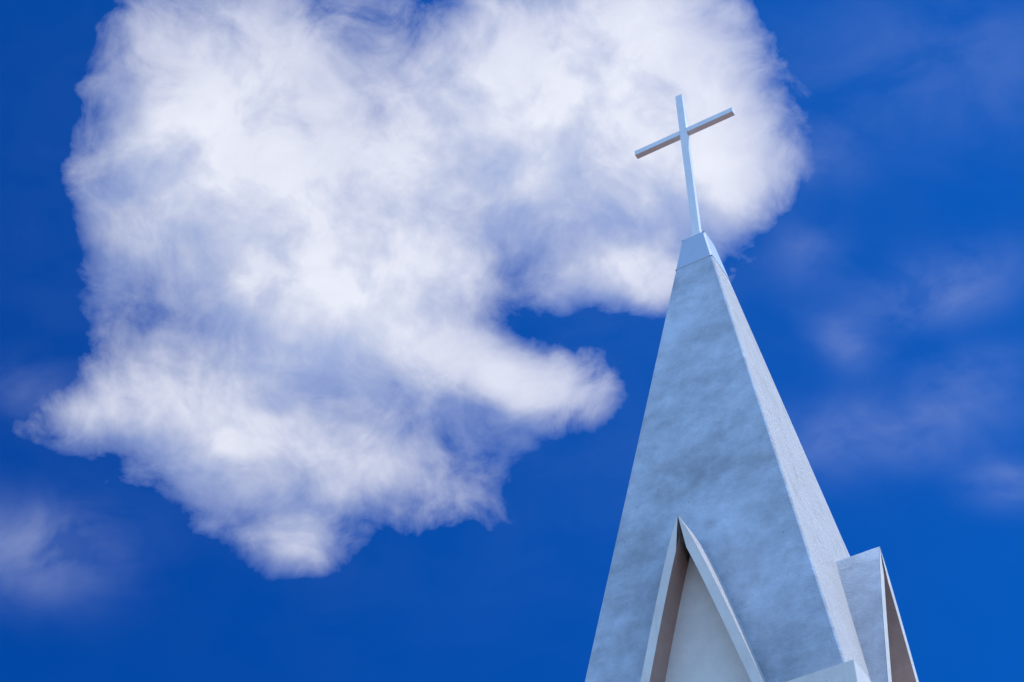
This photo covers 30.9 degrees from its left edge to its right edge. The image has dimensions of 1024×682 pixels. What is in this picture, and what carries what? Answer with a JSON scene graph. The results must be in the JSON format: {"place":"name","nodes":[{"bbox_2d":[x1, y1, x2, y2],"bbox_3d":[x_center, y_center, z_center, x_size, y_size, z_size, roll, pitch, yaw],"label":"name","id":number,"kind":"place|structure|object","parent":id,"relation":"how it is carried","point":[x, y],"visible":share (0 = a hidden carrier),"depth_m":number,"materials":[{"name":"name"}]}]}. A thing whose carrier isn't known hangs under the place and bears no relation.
{"place":"outdoors","nodes":[
{"label":"outdoors","id":0,"kind":"place"},
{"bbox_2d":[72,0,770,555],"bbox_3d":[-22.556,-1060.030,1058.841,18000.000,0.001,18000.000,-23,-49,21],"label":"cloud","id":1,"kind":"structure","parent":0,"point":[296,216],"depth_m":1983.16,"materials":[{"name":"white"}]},
{"bbox_2d":[0,0,1023,681],"label":"sky","id":2,"kind":"structure","parent":0,"point":[875,274],"materials":[{"name":"blue"}]},
{"bbox_2d":[585,231,918,681],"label":"church spire","id":3,"kind":"structure","parent":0,"point":[733,560],"depth_m":12.53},
{"bbox_2d":[635,94,734,235],"bbox_3d":[1.557,-1.523,16.308,0.978,2.015,0.170,-23,-49,21],"label":"cross","id":4,"kind":"object","parent":3,"relation":"on","point":[684,133],"visible":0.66,"depth_m":16.53,"materials":[{"name":"white metal"}]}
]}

